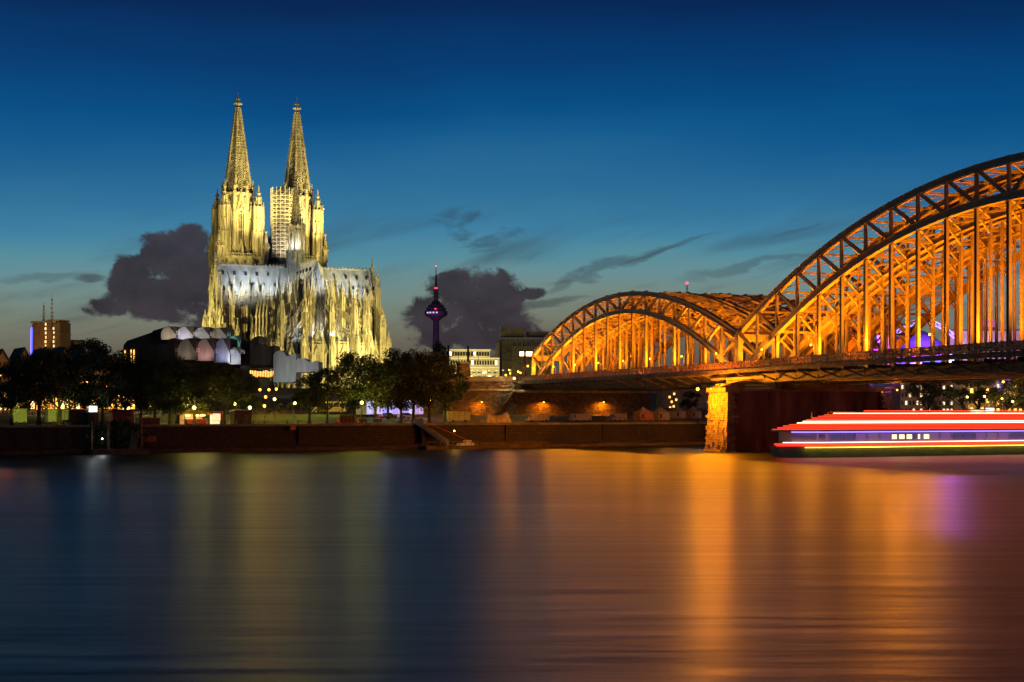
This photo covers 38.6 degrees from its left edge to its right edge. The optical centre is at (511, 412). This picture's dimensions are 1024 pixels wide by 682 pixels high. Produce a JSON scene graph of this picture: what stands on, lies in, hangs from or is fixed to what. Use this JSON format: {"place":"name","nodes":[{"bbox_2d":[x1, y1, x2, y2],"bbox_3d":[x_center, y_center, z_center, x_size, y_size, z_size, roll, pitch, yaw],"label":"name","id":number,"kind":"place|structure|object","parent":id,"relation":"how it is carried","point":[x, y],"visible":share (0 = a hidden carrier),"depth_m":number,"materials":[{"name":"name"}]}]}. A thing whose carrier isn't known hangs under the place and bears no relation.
{"place":"outdoors","nodes":[
{"label":"outdoors","id":0,"kind":"place"},
{"bbox_2d":[0,407,421,423],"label":"lawn","id":1,"kind":"structure","parent":0,"point":[268,418],"depth_m":351.45,"materials":[{"name":"green plant"}]},
{"bbox_2d":[66,338,96,354],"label":"background tree","id":2,"kind":"object","parent":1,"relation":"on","point":[75,346],"visible":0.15,"depth_m":434.91,"materials":[{"name":"green plant"}]},
{"bbox_2d":[143,409,159,414],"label":"parked car","id":3,"kind":"object","parent":1,"relation":"on","point":[152,410],"visible":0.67,"depth_m":358.53,"materials":[{"name":"black metal"}]},
{"bbox_2d":[276,404,283,411],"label":"lawn tree","id":4,"kind":"object","parent":1,"relation":"on","point":[278,408],"visible":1,"depth_m":376.61,"materials":[{"name":"green plant"}]},
{"bbox_2d":[379,413,396,418],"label":"parked car","id":5,"kind":"object","parent":1,"relation":"on","point":[384,415],"visible":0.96,"depth_m":363.26,"materials":[{"name":"red metal"}]},
{"bbox_2d":[356,397,422,413],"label":"marquee","id":6,"kind":"object","parent":1,"relation":"on","point":[364,409],"visible":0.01,"depth_m":367.17,"materials":[{"name":"fabric"}]},
{"bbox_2d":[311,401,346,412],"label":"coach","id":7,"kind":"object","parent":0,"point":[337,408],"visible":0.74,"depth_m":395.76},
{"bbox_2d":[317,403,344,406],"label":"window","id":8,"kind":"structure","parent":7,"relation":"in","point":[337,405],"depth_m":395.80,"materials":[{"name":"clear glass"}]},
{"bbox_2d":[0,412,707,414],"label":"road","id":9,"kind":"structure","parent":0,"point":[42,413],"depth_m":387.96,"materials":[{"name":"grey asphalt"}]},
{"bbox_2d":[0,388,714,424],"bbox_3d":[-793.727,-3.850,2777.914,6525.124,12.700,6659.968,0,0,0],"label":"ground","id":10,"kind":"structure","parent":0,"point":[283,396],"depth_m":403.60,"materials":[{"name":"grey concrete"}]},
{"bbox_2d":[0,349,10,409],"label":"town house","id":11,"kind":"structure","parent":10,"relation":"on","point":[3,356],"depth_m":381.68,"materials":[{"name":"stone"}]},
{"bbox_2d":[14,408,27,424],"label":"market trailer","id":12,"kind":"object","parent":10,"relation":"on","point":[20,414],"visible":0.89,"depth_m":293.36,"materials":[{"name":"metal"}]},
{"bbox_2d":[0,354,43,424],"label":"plane tree","id":13,"kind":"object","parent":10,"relation":"on","point":[6,402],"visible":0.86,"depth_m":284.76,"materials":[{"name":"green plant"}]},
{"bbox_2d":[9,347,34,409],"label":"town house","id":14,"kind":"structure","parent":10,"relation":"on","point":[21,351],"depth_m":386.07,"materials":[{"name":"stone"}]},
{"bbox_2d":[0,352,48,423],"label":"plane tree","id":15,"kind":"object","parent":10,"relation":"on","point":[33,356],"visible":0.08,"depth_m":300.70,"materials":[{"name":"green plant"}]},
{"bbox_2d":[4,346,70,424],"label":"plane tree","id":16,"kind":"object","parent":10,"relation":"on","point":[47,371],"visible":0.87,"depth_m":287.60,"materials":[{"name":"green plant"}]},
{"bbox_2d":[31,349,53,409],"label":"town house","id":17,"kind":"structure","parent":10,"relation":"on","point":[39,350],"depth_m":388.08,"materials":[{"name":"stone"}]},
{"bbox_2d":[30,298,71,354],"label":"office tower","id":18,"kind":"structure","parent":10,"relation":"on","point":[53,333],"depth_m":685.49,"materials":[{"name":"concrete"}]},
{"bbox_2d":[45,409,67,423],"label":"market trailer","id":19,"kind":"object","parent":10,"relation":"on","point":[51,415],"visible":0.52,"depth_m":297.92,"materials":[{"name":"metal"}]},
{"bbox_2d":[52,346,73,408],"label":"town house","id":20,"kind":"structure","parent":10,"relation":"on","point":[59,349],"depth_m":390.09,"materials":[{"name":"stone"}]},
{"bbox_2d":[31,351,95,424],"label":"plane tree","id":21,"kind":"object","parent":10,"relation":"on","point":[72,383],"visible":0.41,"depth_m":295.32,"materials":[{"name":"green plant"}]},
{"bbox_2d":[67,409,88,424],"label":"wooden hut","id":22,"kind":"object","parent":10,"relation":"on","point":[77,416],"visible":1,"depth_m":291.36,"materials":[{"name":"brown wood"}]},
{"bbox_2d":[81,414,85,423],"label":"door","id":23,"kind":"structure","parent":22,"relation":"in","point":[83,416],"depth_m":291.70,"materials":[{"name":"brown wood"}]},
{"bbox_2d":[71,340,84,348],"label":"block","id":24,"kind":"structure","parent":10,"relation":"on","point":[75,341],"depth_m":699.82,"materials":[{"name":"stone"}]},
{"bbox_2d":[47,349,112,408],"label":"plane tree","id":25,"kind":"object","parent":10,"relation":"on","point":[80,397],"visible":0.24,"depth_m":309.18,"materials":[{"name":"green plant"}]},
{"bbox_2d":[70,349,92,408],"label":"town house","id":26,"kind":"structure","parent":10,"relation":"on","point":[75,352],"depth_m":394.43,"materials":[{"name":"stone"}]},
{"bbox_2d":[86,412,99,424],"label":"wooden hut","id":27,"kind":"object","parent":10,"relation":"on","point":[93,417],"visible":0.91,"depth_m":291.86,"materials":[{"name":"brown wood"}]},
{"bbox_2d":[88,406,96,411],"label":"lit sign box","id":28,"kind":"object","parent":27,"relation":"on","point":[92,408],"visible":1,"depth_m":293.36,"materials":[{"name":"grey plastic"}]},
{"bbox_2d":[93,414,97,423],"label":"door","id":29,"kind":"structure","parent":27,"relation":"in","point":[95,416],"depth_m":291.99,"materials":[{"name":"brown wood"}]},
{"bbox_2d":[90,353,114,409],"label":"town house","id":30,"kind":"structure","parent":10,"relation":"on","point":[110,408],"depth_m":394.92,"materials":[{"name":"stone"}]},
{"bbox_2d":[67,338,139,423],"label":"plane tree","id":31,"kind":"object","parent":10,"relation":"on","point":[99,350],"visible":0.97,"depth_m":297.42,"materials":[{"name":"green plant"}]},
{"bbox_2d":[108,410,133,422],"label":"wooden hut","id":32,"kind":"object","parent":10,"relation":"on","point":[121,414],"visible":0.73,"depth_m":308.02,"materials":[{"name":"red paint"}]},
{"bbox_2d":[116,359,134,409],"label":"town house","id":33,"kind":"structure","parent":10,"relation":"on","point":[126,399],"depth_m":398.43,"materials":[{"name":"stone"}]},
{"bbox_2d":[99,362,154,409],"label":"plane tree","id":34,"kind":"object","parent":10,"relation":"on","point":[125,406],"visible":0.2,"depth_m":311.83,"materials":[{"name":"green plant"}]},
{"bbox_2d":[106,355,171,417],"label":"plane tree","id":35,"kind":"object","parent":10,"relation":"on","point":[137,369],"visible":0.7,"depth_m":304.38,"materials":[{"name":"green plant"}]},
{"bbox_2d":[135,418,159,423],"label":"container","id":36,"kind":"object","parent":10,"relation":"on","point":[150,420],"visible":0.89,"depth_m":294.74,"materials":[{"name":"orange paint"}]},
{"bbox_2d":[139,359,177,417],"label":"plane tree","id":37,"kind":"object","parent":10,"relation":"on","point":[154,411],"visible":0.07,"depth_m":320.66,"materials":[{"name":"green plant"}]},
{"bbox_2d":[141,355,195,423],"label":"plane tree","id":38,"kind":"object","parent":10,"relation":"on","point":[166,373],"visible":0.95,"depth_m":301.88,"materials":[{"name":"green plant"}]},
{"bbox_2d":[156,364,203,423],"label":"plane tree","id":39,"kind":"object","parent":10,"relation":"on","point":[176,381],"visible":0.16,"depth_m":317.67,"materials":[{"name":"green plant"}]},
{"bbox_2d":[168,361,220,423],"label":"plane tree","id":40,"kind":"object","parent":10,"relation":"on","point":[201,379],"visible":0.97,"depth_m":302.23,"materials":[{"name":"green plant"}]},
{"bbox_2d":[177,408,219,423],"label":"food stall","id":41,"kind":"object","parent":10,"relation":"on","point":[187,414],"visible":0.81,"depth_m":308.77,"materials":[{"name":"wood"}]},
{"bbox_2d":[197,363,226,421],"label":"plane tree","id":42,"kind":"object","parent":10,"relation":"on","point":[211,408],"visible":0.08,"depth_m":326.67,"materials":[{"name":"green plant"}]},
{"bbox_2d":[208,411,222,423],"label":"market trailer","id":43,"kind":"object","parent":10,"relation":"on","point":[220,413],"visible":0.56,"depth_m":312.95,"materials":[{"name":"red paint"}]},
{"bbox_2d":[123,326,322,393],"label":"museum","id":44,"kind":"structure","parent":10,"relation":"on","point":[257,357],"depth_m":563.75,"materials":[{"name":"metal"}]},
{"bbox_2d":[250,370,271,376],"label":"foyer window","id":45,"kind":"structure","parent":44,"relation":"in","point":[250,370],"depth_m":559.13,"materials":[{"name":"yellow glass"}]},
{"bbox_2d":[195,362,254,423],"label":"plane tree","id":46,"kind":"object","parent":10,"relation":"on","point":[232,387],"visible":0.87,"depth_m":309.86,"materials":[{"name":"green plant"}]},
{"bbox_2d":[229,410,251,423],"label":"wooden hut","id":47,"kind":"object","parent":10,"relation":"on","point":[240,414],"visible":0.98,"depth_m":310.19,"materials":[{"name":"brown wood"}]},
{"bbox_2d":[225,375,260,409],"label":"plane tree","id":48,"kind":"object","parent":10,"relation":"on","point":[248,382],"visible":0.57,"depth_m":328.16,"materials":[{"name":"green plant"}]},
{"bbox_2d":[252,398,262,413],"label":"lawn tree","id":49,"kind":"object","parent":10,"relation":"on","point":[256,407],"visible":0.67,"depth_m":377.17,"materials":[{"name":"green plant"}]},
{"bbox_2d":[285,402,294,413],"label":"lawn tree","id":50,"kind":"object","parent":10,"relation":"on","point":[290,408],"visible":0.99,"depth_m":386.77,"materials":[{"name":"green plant"}]},
{"bbox_2d":[202,96,391,387],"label":"cathedral","id":51,"kind":"structure","parent":10,"relation":"on","point":[302,300],"depth_m":716.95,"materials":[{"name":"stone"}]},
{"bbox_2d":[270,186,292,259],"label":"scaffold","id":52,"kind":"object","parent":51,"relation":"on","point":[280,191],"visible":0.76,"depth_m":763.33,"materials":[{"name":"beige metal"}]},
{"bbox_2d":[293,402,303,412],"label":"lawn tree","id":53,"kind":"object","parent":10,"relation":"on","point":[298,406],"visible":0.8,"depth_m":394.07,"materials":[{"name":"green plant"}]},
{"bbox_2d":[291,374,328,423],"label":"plane tree","id":54,"kind":"object","parent":10,"relation":"on","point":[302,397],"visible":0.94,"depth_m":321.54,"materials":[{"name":"green plant"}]},
{"bbox_2d":[303,366,354,422],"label":"plane tree","id":55,"kind":"object","parent":10,"relation":"on","point":[326,373],"visible":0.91,"depth_m":322.83,"materials":[{"name":"green plant"}]},
{"bbox_2d":[340,415,345,423],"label":"upright crate","id":56,"kind":"object","parent":10,"relation":"on","point":[342,419],"visible":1,"depth_m":319.33,"materials":[{"name":"brown wood"}]},
{"bbox_2d":[330,350,379,420],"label":"plane tree","id":57,"kind":"object","parent":10,"relation":"on","point":[352,405],"visible":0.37,"depth_m":345.75,"materials":[{"name":"green plant"}]},
{"bbox_2d":[0,422,714,454],"bbox_3d":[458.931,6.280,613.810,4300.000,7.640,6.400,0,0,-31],"label":"quay wall","id":58,"kind":"structure","parent":10,"relation":"on","point":[63,439],"depth_m":313.86,"materials":[{"name":"stone"}]},
{"bbox_2d":[82,418,160,448],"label":"creeper","id":59,"kind":"object","parent":58,"relation":"attached to","point":[123,428],"visible":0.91,"depth_m":287.37,"materials":[{"name":"green plant"}]},
{"bbox_2d":[143,436,156,441],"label":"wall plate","id":60,"kind":"object","parent":58,"relation":"attached to","point":[150,438],"depth_m":291.47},
{"bbox_2d":[419,420,475,444],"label":"quay steps","id":61,"kind":"structure","parent":58,"relation":"attached to","point":[425,437],"depth_m":323.58,"materials":[{"name":"stone"}]},
{"bbox_2d":[696,387,698,423],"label":"street lamp","id":62,"kind":"object","parent":58,"relation":"on","point":[697,388],"visible":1,"depth_m":329.96,"materials":[{"name":"metal"}]},
{"bbox_2d":[342,353,406,422],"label":"plane tree","id":63,"kind":"object","parent":10,"relation":"on","point":[383,397],"visible":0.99,"depth_m":329.67,"materials":[{"name":"green plant"}]},
{"bbox_2d":[364,360,407,419],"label":"plane tree","id":64,"kind":"object","parent":10,"relation":"on","point":[388,415],"visible":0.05,"depth_m":356.78,"materials":[{"name":"green plant"}]},
{"bbox_2d":[370,347,432,422],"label":"plane tree","id":65,"kind":"object","parent":10,"relation":"on","point":[410,365],"visible":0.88,"depth_m":333.27,"materials":[{"name":"green plant"}]},
{"bbox_2d":[382,348,420,378],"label":"background tree","id":66,"kind":"object","parent":10,"relation":"on","point":[412,352],"visible":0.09,"depth_m":521.06,"materials":[{"name":"green plant"}]},
{"bbox_2d":[397,413,411,417],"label":"parked car","id":67,"kind":"object","parent":10,"relation":"on","point":[408,415],"visible":0.64,"depth_m":365.68,"materials":[{"name":"silver metal"}]},
{"bbox_2d":[385,352,440,422],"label":"plane tree","id":68,"kind":"object","parent":10,"relation":"on","point":[418,356],"visible":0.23,"depth_m":344.89,"materials":[{"name":"green plant"}]},
{"bbox_2d":[397,351,463,422],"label":"plane tree","id":69,"kind":"object","parent":10,"relation":"on","point":[444,390],"visible":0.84,"depth_m":337.70,"materials":[{"name":"green plant"}]},
{"bbox_2d":[419,341,450,372],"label":"background tree","id":70,"kind":"object","parent":10,"relation":"on","point":[441,349],"visible":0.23,"depth_m":527.38,"materials":[{"name":"green plant"}]},
{"bbox_2d":[425,274,447,355],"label":"telecom tower","id":71,"kind":"structure","parent":10,"relation":"on","point":[435,311],"depth_m":2544.43,"materials":[{"name":"concrete"}]},
{"bbox_2d":[430,363,470,422],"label":"plane tree","id":72,"kind":"object","parent":10,"relation":"on","point":[464,386],"visible":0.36,"depth_m":353.65,"materials":[{"name":"green plant"}]},
{"bbox_2d":[447,345,458,373],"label":"catenary mast","id":73,"kind":"object","parent":10,"relation":"on","point":[448,356],"visible":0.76,"depth_m":499.92,"materials":[{"name":"metal"}]},
{"bbox_2d":[443,411,469,421],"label":"market trailer","id":74,"kind":"object","parent":10,"relation":"on","point":[453,416],"visible":1,"depth_m":354.57,"materials":[{"name":"metal"}]},
{"bbox_2d":[446,349,499,375],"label":"station building","id":75,"kind":"structure","parent":10,"relation":"on","point":[488,363],"depth_m":619.86,"materials":[{"name":"concrete"}]},
{"bbox_2d":[479,412,511,422],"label":"tarpaulin heap","id":76,"kind":"object","parent":10,"relation":"on","point":[504,417],"visible":1,"depth_m":341.57,"materials":[{"name":"fabric"}]},
{"bbox_2d":[386,376,654,415],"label":"wall","id":77,"kind":"structure","parent":10,"relation":"on","point":[497,395],"depth_m":413.13,"materials":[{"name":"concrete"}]},
{"bbox_2d":[457,362,470,375],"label":"stone pylon","id":78,"kind":"object","parent":77,"relation":"on","point":[466,367],"visible":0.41,"depth_m":453.50,"materials":[{"name":"stone"}]},
{"bbox_2d":[467,346,478,361],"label":"catenary mast","id":79,"kind":"object","parent":77,"relation":"on","point":[468,350],"visible":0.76,"depth_m":479.73,"materials":[{"name":"metal"}]},
{"bbox_2d":[499,341,511,376],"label":"catenary mast","id":80,"kind":"object","parent":77,"relation":"on","point":[500,366],"visible":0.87,"depth_m":469.71,"materials":[{"name":"metal"}]},
{"bbox_2d":[523,350,529,375],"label":"catenary mast","id":81,"kind":"object","parent":77,"relation":"on","point":[524,372],"visible":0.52,"depth_m":439.69,"materials":[{"name":"metal"}]},
{"bbox_2d":[495,326,550,380],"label":"building","id":82,"kind":"structure","parent":10,"relation":"on","point":[517,346],"depth_m":639.68,"materials":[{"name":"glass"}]},
{"bbox_2d":[520,352,531,355],"bbox_3d":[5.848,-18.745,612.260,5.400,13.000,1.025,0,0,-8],"label":"light bar","id":83,"kind":"object","parent":82,"relation":"attached to","point":[522,353],"visible":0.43,"depth_m":611.77,"materials":[{"name":"beige"}]},
{"bbox_2d":[522,414,549,421],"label":"parked van","id":84,"kind":"object","parent":10,"relation":"on","point":[536,417],"visible":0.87,"depth_m":364.30,"materials":[{"name":"grey metal"}]},
{"bbox_2d":[568,414,591,421],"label":"parked van","id":85,"kind":"object","parent":10,"relation":"on","point":[577,417],"visible":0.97,"depth_m":371.16,"materials":[{"name":"grey metal"}]},
{"bbox_2d":[608,414,626,421],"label":"parked van","id":86,"kind":"object","parent":10,"relation":"on","point":[619,417],"visible":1,"depth_m":377.21,"materials":[{"name":"grey metal"}]},
{"bbox_2d":[633,407,652,419],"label":"pavilion tent","id":87,"kind":"object","parent":10,"relation":"on","point":[642,413],"visible":1,"depth_m":391.05,"materials":[{"name":"red fabric"}]},
{"bbox_2d":[652,406,668,419],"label":"pavilion tent","id":88,"kind":"object","parent":10,"relation":"on","point":[660,413],"visible":1,"depth_m":394.02,"materials":[{"name":"fabric"}]},
{"bbox_2d":[669,406,686,417],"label":"pavilion tent","id":89,"kind":"object","parent":10,"relation":"on","point":[677,412],"visible":0.97,"depth_m":404.56,"materials":[{"name":"fabric"}]},
{"bbox_2d":[679,390,700,409],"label":"tree","id":90,"kind":"object","parent":10,"relation":"on","point":[689,395],"visible":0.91,"depth_m":449.11,"materials":[{"name":"green plant"}]},
{"bbox_2d":[686,406,701,417],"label":"pavilion tent","id":91,"kind":"object","parent":10,"relation":"on","point":[691,412],"visible":0.93,"depth_m":407.46,"materials":[{"name":"fabric"}]},
{"bbox_2d":[656,387,769,407],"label":"shore block","id":92,"kind":"structure","parent":10,"relation":"on","point":[669,398],"depth_m":551.57,"materials":[{"name":"brown"}]},
{"bbox_2d":[870,320,963,407],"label":"theatre dome","id":93,"kind":"structure","parent":10,"relation":"on","point":[924,339],"depth_m":559.66,"materials":[{"name":"purple"}]},
{"bbox_2d":[891,363,952,409],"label":"bank hall","id":94,"kind":"structure","parent":10,"relation":"on","point":[902,400],"depth_m":544.92,"materials":[{"name":"stone"}]},
{"bbox_2d":[901,381,952,409],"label":"tree","id":95,"kind":"object","parent":10,"relation":"on","point":[931,394],"visible":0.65,"depth_m":414.24,"materials":[{"name":"green plant"}]},
{"bbox_2d":[943,380,986,409],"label":"tree","id":96,"kind":"object","parent":10,"relation":"on","point":[950,390],"visible":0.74,"depth_m":438.14,"materials":[{"name":"green plant"}]},
{"bbox_2d":[953,382,1005,409],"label":"lit pavilion","id":97,"kind":"structure","parent":10,"relation":"on","point":[956,406],"depth_m":520.15,"materials":[{"name":"stone"}]},
{"bbox_2d":[963,380,995,408],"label":"tree","id":98,"kind":"object","parent":10,"relation":"on","point":[979,398],"visible":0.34,"depth_m":469.93,"materials":[{"name":"green plant"}]},
{"bbox_2d":[949,320,1019,360],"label":"pale flat block","id":99,"kind":"structure","parent":10,"relation":"on","point":[951,340],"depth_m":600.30,"materials":[{"name":"stone"}]},
{"bbox_2d":[981,379,1022,409],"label":"tree","id":100,"kind":"object","parent":10,"relation":"on","point":[993,396],"visible":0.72,"depth_m":429.46,"materials":[{"name":"green plant"}]},
{"bbox_2d":[995,380,1022,409],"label":"amber block","id":101,"kind":"structure","parent":10,"relation":"on","point":[998,405],"depth_m":539.79,"materials":[{"name":"stone"}]},
{"bbox_2d":[1001,379,1023,409],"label":"tree","id":102,"kind":"object","parent":10,"relation":"on","point":[1016,391],"visible":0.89,"depth_m":423.81,"materials":[{"name":"green plant"}]},
{"bbox_2d":[0,445,1023,681],"bbox_3d":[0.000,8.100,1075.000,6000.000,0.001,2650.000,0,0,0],"label":"river water","id":103,"kind":"structure","parent":0,"point":[681,563],"depth_m":76.78,"materials":[{"name":"blue liquid"}]},
{"bbox_2d":[86,419,149,454],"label":"landing stage","id":104,"kind":"object","parent":103,"relation":"on","point":[132,449],"visible":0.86,"depth_m":283.60,"materials":[{"name":"metal"}]},
{"bbox_2d":[413,418,479,449],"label":"jetty","id":105,"kind":"object","parent":103,"relation":"on","point":[467,444],"visible":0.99,"depth_m":321.62,"materials":[{"name":"metal"}]},
{"bbox_2d":[511,152,1023,452],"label":"arch bridge","id":106,"kind":"structure","parent":103,"relation":"in","point":[832,377],"depth_m":282.04,"materials":[{"name":"metal"}]},
{"bbox_2d":[770,410,1023,456],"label":"excursion boat","id":107,"kind":"object","parent":103,"relation":"on","point":[900,433],"visible":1,"depth_m":271.48,"materials":[{"name":"red paint"}]},
{"bbox_2d":[0,0,1023,375],"label":"sky","id":108,"kind":"structure","parent":0,"point":[545,160],"materials":[{"name":"blue"}]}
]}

